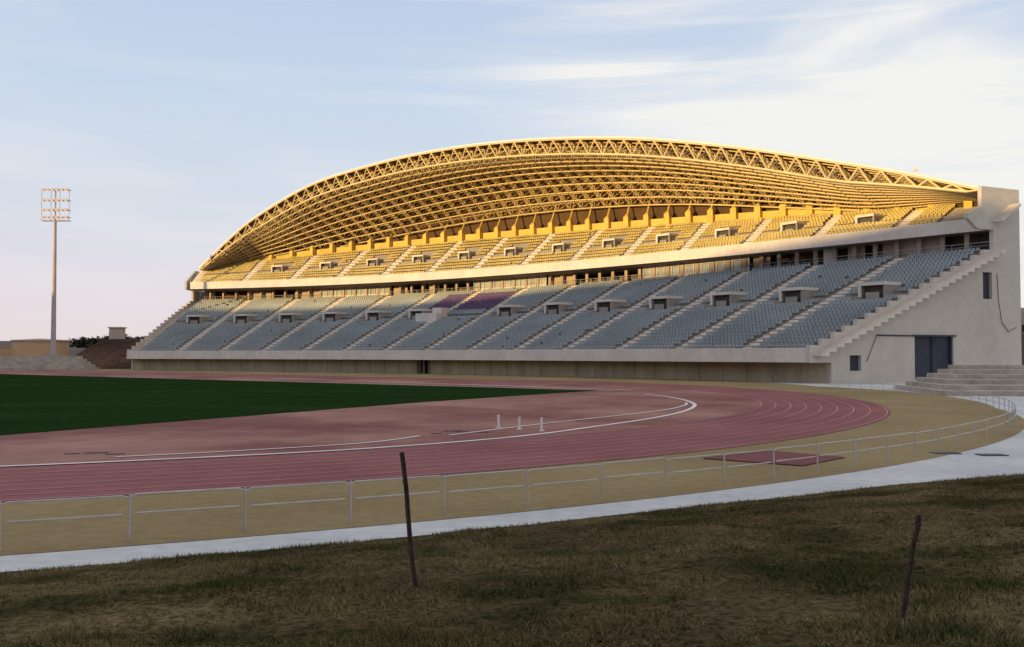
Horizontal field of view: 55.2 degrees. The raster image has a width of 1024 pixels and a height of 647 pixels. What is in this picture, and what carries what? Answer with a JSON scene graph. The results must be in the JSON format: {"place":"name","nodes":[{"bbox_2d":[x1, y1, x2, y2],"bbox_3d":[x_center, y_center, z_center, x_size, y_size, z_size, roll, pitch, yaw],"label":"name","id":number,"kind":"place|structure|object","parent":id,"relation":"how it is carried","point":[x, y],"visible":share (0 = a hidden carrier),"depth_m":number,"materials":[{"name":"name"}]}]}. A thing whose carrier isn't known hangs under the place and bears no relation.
{"place":"outdoors","nodes":[
{"label":"outdoors","id":0,"kind":"place"},
{"bbox_2d":[0,341,85,355],"bbox_3d":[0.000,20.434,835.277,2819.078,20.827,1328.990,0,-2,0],"label":"distant hills","id":1,"kind":"structure","parent":0,"point":[74,351],"depth_m":565.28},
{"bbox_2d":[69,334,143,348],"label":"distant trees","id":2,"kind":"object","parent":1,"relation":"on","point":[83,342],"visible":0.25,"depth_m":397.56,"materials":[{"name":"green plant"}]},
{"bbox_2d":[75,338,139,368],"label":"earth bank","id":3,"kind":"structure","parent":0,"point":[108,354],"depth_m":238.72,"materials":[{"name":"brown soil"}]},
{"bbox_2d":[108,327,126,338],"bbox_3d":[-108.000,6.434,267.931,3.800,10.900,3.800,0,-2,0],"label":"pump house","id":4,"kind":"structure","parent":3,"relation":"on","point":[116,332],"depth_m":266.46,"materials":[{"name":"beige concrete"}]},
{"bbox_2d":[0,374,596,434],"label":"football pitch","id":5,"kind":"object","parent":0,"point":[36,403],"visible":1,"depth_m":76.58,"materials":[{"name":"green plant"}]},
{"bbox_2d":[0,371,759,466],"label":"track apron","id":6,"kind":"object","parent":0,"point":[345,427],"visible":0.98,"depth_m":47.85,"materials":[{"name":"red rubber"}]},
{"bbox_2d":[65,430,488,454],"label":"rubber scraps","id":7,"kind":"object","parent":6,"relation":"on","point":[124,453],"visible":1,"depth_m":33.46,"materials":[{"name":"rubber"}]},
{"bbox_2d":[0,376,696,466],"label":"track lines","id":8,"kind":"object","parent":6,"relation":"on","point":[694,405],"visible":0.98,"depth_m":38.12,"materials":[{"name":"white paint"}]},
{"bbox_2d":[496,415,500,427],"bbox_3d":[-0.620,4.504,45.080,0.240,0.590,0.200,0,-2,0],"label":"marker post","id":9,"kind":"object","parent":6,"relation":"on","point":[498,421],"visible":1,"depth_m":45.03,"materials":[{"name":"white paint"}]},
{"bbox_2d":[517,417,521,429],"bbox_3d":[0.330,4.487,44.080,0.240,0.560,0.200,0,-2,0],"label":"marker post","id":10,"kind":"object","parent":6,"relation":"on","point":[518,428],"visible":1,"depth_m":44.03,"materials":[{"name":"white paint"}]},
{"bbox_2d":[539,418,543,430],"bbox_3d":[1.300,4.441,43.081,0.240,0.590,0.200,0,-2,0],"label":"marker post","id":11,"kind":"object","parent":6,"relation":"on","point":[541,424],"visible":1,"depth_m":43.03,"materials":[{"name":"white paint"}]},
{"bbox_2d":[0,371,890,501],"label":"running track","id":12,"kind":"structure","parent":0,"point":[55,479],"depth_m":32.79,"materials":[{"name":"red rubber"}]},
{"bbox_2d":[0,371,887,500],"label":"lane markings","id":13,"kind":"object","parent":12,"relation":"on","point":[453,449],"visible":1,"depth_m":32.65,"materials":[{"name":"paint"}]},
{"bbox_2d":[0,369,1023,554],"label":"tan concourse","id":14,"kind":"structure","parent":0,"point":[914,412],"depth_m":24.80,"materials":[{"name":"compacted tan earth"},{"name":"sand"}]},
{"bbox_2d":[0,346,10,355],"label":"boundary wall","id":15,"kind":"structure","parent":14,"relation":"on","point":[5,350],"depth_m":243.90,"materials":[{"name":"beige concrete"}]},
{"bbox_2d":[40,188,71,355],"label":"floodlight mast","id":16,"kind":"object","parent":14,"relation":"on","point":[53,319],"visible":0.95,"depth_m":220.25,"materials":[{"name":"metal"}]},
{"bbox_2d":[0,381,1015,550],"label":"metal railing","id":17,"kind":"object","parent":14,"relation":"on","point":[1013,411],"visible":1,"depth_m":21.55,"materials":[{"name":"metal"}]},
{"bbox_2d":[703,449,844,465],"bbox_3d":[8.695,4.382,32.066,3.338,0.030,3.754,-2,-2,42],"label":"rubber mat","id":18,"kind":"object","parent":14,"relation":"on","point":[760,457],"visible":0.86,"depth_m":31.88,"materials":[{"name":"red rubber"}]},
{"bbox_2d":[929,452,961,453],"bbox_3d":[14.900,4.452,33.676,0.900,0.028,0.560,0,-2,0],"label":"drain cover","id":19,"kind":"object","parent":14,"relation":"on","point":[945,452],"visible":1,"depth_m":33.61,"materials":[{"name":"metal"}]},
{"bbox_2d":[0,373,1023,571],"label":"concrete path","id":20,"kind":"structure","parent":0,"point":[968,463],"depth_m":21.78,"materials":[{"name":"grey concrete"}]},
{"bbox_2d":[975,454,1008,455],"bbox_3d":[16.200,4.433,33.076,0.900,0.028,0.560,0,-2,0],"label":"drain cover","id":21,"kind":"object","parent":20,"relation":"on","point":[992,454],"visible":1,"depth_m":33.04,"materials":[{"name":"metal"}]},
{"bbox_2d":[1021,308,1023,364],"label":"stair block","id":22,"kind":"structure","parent":20,"relation":"on","point":[1022,323],"depth_m":132.09,"materials":[{"name":"grey concrete"}]},
{"bbox_2d":[0,0,1023,340],"label":"sky","id":23,"kind":"structure","parent":0,"point":[170,126],"materials":[{"name":"blue"}]},
{"bbox_2d":[187,216,901,323],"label":"vomitory walls","id":24,"kind":"structure","parent":0,"point":[807,294],"depth_m":169.09,"materials":[{"name":"grey concrete"}]},
{"bbox_2d":[190,217,882,323],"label":"vomitory openings","id":25,"kind":"object","parent":24,"relation":"in","point":[877,288],"visible":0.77,"depth_m":168.19,"materials":[{"name":"black"}]},
{"bbox_2d":[136,249,989,350],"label":"tier terrace","id":26,"kind":"structure","parent":0,"point":[707,305],"depth_m":165.92,"materials":[{"name":"concrete"}]},
{"bbox_2d":[416,307,448,322],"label":"vip podium","id":27,"kind":"object","parent":26,"relation":"on","point":[437,313],"visible":0.68,"depth_m":196.28,"materials":[{"name":"white paint"}]},
{"bbox_2d":[429,291,513,309],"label":"stadium seats","id":28,"kind":"object","parent":26,"relation":"on","point":[469,304],"visible":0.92,"depth_m":204.24,"materials":[{"name":"plastic"}]},
{"bbox_2d":[186,213,901,322],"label":"vomitory lintels","id":29,"kind":"object","parent":26,"relation":"on","point":[860,285],"visible":0.95,"depth_m":174.54,"materials":[{"name":"beige concrete"}]},
{"bbox_2d":[139,247,979,350],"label":"tier seats","id":30,"kind":"object","parent":26,"relation":"on","point":[525,329],"visible":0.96,"depth_m":164.52,"materials":[{"name":"grey plastic"}]},
{"bbox_2d":[135,249,1005,355],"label":"tier aisle steps","id":31,"kind":"structure","parent":26,"relation":"on","point":[919,297],"depth_m":144.01,"materials":[{"name":"concrete"}]},
{"bbox_2d":[391,233,988,295],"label":"concourse rear wall","id":32,"kind":"structure","parent":26,"relation":"on","point":[975,239],"depth_m":157.98,"materials":[{"name":"grey concrete"}]},
{"bbox_2d":[322,249,831,297],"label":"box frames","id":33,"kind":"structure","parent":32,"relation":"on","point":[827,252],"depth_m":181.04,"materials":[{"name":"grey metal"}]},
{"bbox_2d":[322,260,747,295],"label":"box windows","id":34,"kind":"structure","parent":33,"relation":"in","point":[720,265],"depth_m":202.88,"materials":[{"name":"black glass"}]},
{"bbox_2d":[190,219,983,288],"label":"parapet","id":35,"kind":"structure","parent":32,"relation":"on","point":[922,230],"depth_m":175.38,"materials":[{"name":"white paint"}]},
{"bbox_2d":[194,206,977,281],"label":"tier terrace","id":36,"kind":"structure","parent":0,"point":[953,212],"depth_m":210.57,"materials":[{"name":"concrete"}]},
{"bbox_2d":[198,204,954,281],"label":"tier seats","id":37,"kind":"object","parent":36,"relation":"on","point":[892,214],"visible":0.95,"depth_m":193.39,"materials":[{"name":"plastic"}]},
{"bbox_2d":[199,139,977,270],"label":"roof space frame","id":38,"kind":"object","parent":36,"relation":"on","point":[933,191],"visible":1,"depth_m":191.42,"materials":[{"name":"yellow metal"}]},
{"bbox_2d":[209,140,919,260],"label":"roof sheeting","id":39,"kind":"object","parent":38,"relation":"attached to","point":[321,185],"visible":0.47,"depth_m":216.71,"materials":[{"name":"metal"}]},
{"bbox_2d":[199,136,977,268],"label":"roof edge","id":40,"kind":"object","parent":38,"relation":"on","point":[754,149],"visible":1,"depth_m":165.35,"materials":[{"name":"white metal"}]},
{"bbox_2d":[227,195,972,265],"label":"wall","id":41,"kind":"structure","parent":36,"relation":"on","point":[689,217],"depth_m":202.29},
{"bbox_2d":[192,203,1020,281],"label":"tier aisle steps","id":42,"kind":"structure","parent":36,"relation":"on","point":[1004,214],"depth_m":193.47,"materials":[{"name":"concrete"}]},
{"bbox_2d":[193,230,988,291],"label":"concourse slabs","id":43,"kind":"structure","parent":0,"point":[579,272],"depth_m":195.49,"materials":[{"name":"beige concrete"}]},
{"bbox_2d":[197,233,969,300],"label":"concourse columns","id":44,"kind":"structure","parent":43,"relation":"on","point":[894,247],"depth_m":175.45,"materials":[{"name":"beige concrete"}]},
{"bbox_2d":[215,194,977,300],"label":"facade","id":45,"kind":"structure","parent":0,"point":[580,217],"depth_m":209.53,"materials":[{"name":"beige concrete"}]},
{"bbox_2d":[208,241,988,299],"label":"concourse rail","id":46,"kind":"object","parent":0,"point":[848,258],"visible":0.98,"depth_m":160.23,"materials":[{"name":"grey metal"}]},
{"label":"ground","id":47,"kind":"structure","parent":0,"visible":0},
{"bbox_2d":[10,339,69,355],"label":"water tank","id":48,"kind":"object","parent":47,"relation":"on","point":[30,347],"visible":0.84,"depth_m":234.40,"materials":[{"name":"beige concrete"}]},
{"bbox_2d":[0,356,98,370],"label":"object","id":49,"kind":"structure","parent":47,"relation":"on","point":[43,363],"depth_m":208.76,"materials":[{"name":"concrete"}]},
{"bbox_2d":[127,271,201,369],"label":"end wall","id":50,"kind":"structure","parent":47,"relation":"on","point":[192,276],"depth_m":238.03,"materials":[{"name":"paint"}]},
{"bbox_2d":[134,359,825,382],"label":"front wall","id":51,"kind":"structure","parent":47,"relation":"on","point":[784,372],"depth_m":153.77,"materials":[{"name":"beige paint"}]},
{"bbox_2d":[422,360,427,372],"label":"front doorway","id":52,"kind":"structure","parent":51,"relation":"in","point":[426,366],"depth_m":175.91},
{"bbox_2d":[133,359,827,382],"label":"wall pilasters","id":53,"kind":"object","parent":51,"relation":"attached to","point":[419,367],"depth_m":162.70,"materials":[{"name":"beige paint"}]},
{"bbox_2d":[337,359,805,362],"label":"parapet soffit","id":54,"kind":"structure","parent":51,"relation":"on","point":[528,360],"depth_m":154.08,"materials":[{"name":"concrete"}]},
{"bbox_2d":[128,348,805,361],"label":"parapet","id":55,"kind":"structure","parent":54,"relation":"on","point":[736,355],"depth_m":153.00,"materials":[{"name":"white paint"}]},
{"bbox_2d":[153,215,959,350],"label":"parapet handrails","id":56,"kind":"object","parent":55,"relation":"on","point":[585,258],"visible":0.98,"depth_m":164.99,"materials":[{"name":"metal"}]},
{"bbox_2d":[0,472,1023,646],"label":"grass bank","id":57,"kind":"structure","parent":47,"relation":"on","point":[31,613],"depth_m":9.41,"materials":[{"name":"plant"}]},
{"bbox_2d":[399,452,417,587],"bbox_3d":[-1.001,1.970,9.549,0.194,1.430,0.056,0,-2,0],"label":"fence post","id":58,"kind":"object","parent":57,"relation":"on","point":[408,517],"visible":0.93,"depth_m":9.54,"materials":[{"name":"metal"}]},
{"bbox_2d":[899,515,922,621],"bbox_3d":[2.867,1.826,7.073,0.211,0.878,0.049,1,-2,-16],"label":"fence post","id":59,"kind":"object","parent":57,"relation":"on","point":[911,562],"visible":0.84,"depth_m":7.07,"materials":[{"name":"metal"}]},
{"bbox_2d":[806,186,1021,382],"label":"end wall","id":60,"kind":"structure","parent":47,"relation":"on","point":[965,312],"depth_m":125.12,"materials":[{"name":"paint"}]},
{"bbox_2d":[850,272,988,378],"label":"end wall doors","id":61,"kind":"structure","parent":60,"relation":"in","point":[923,362],"depth_m":123.00,"materials":[{"name":"metal"}]},
{"bbox_2d":[867,276,1016,372],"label":"end wall fittings","id":62,"kind":"object","parent":60,"relation":"attached to","point":[950,349],"visible":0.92,"depth_m":123.27,"materials":[{"name":"black metal"}]},
{"bbox_2d":[895,365,1023,395],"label":"terrace steps","id":63,"kind":"structure","parent":47,"relation":"on","point":[999,380],"depth_m":87.22,"materials":[{"name":"concrete"}]}
]}

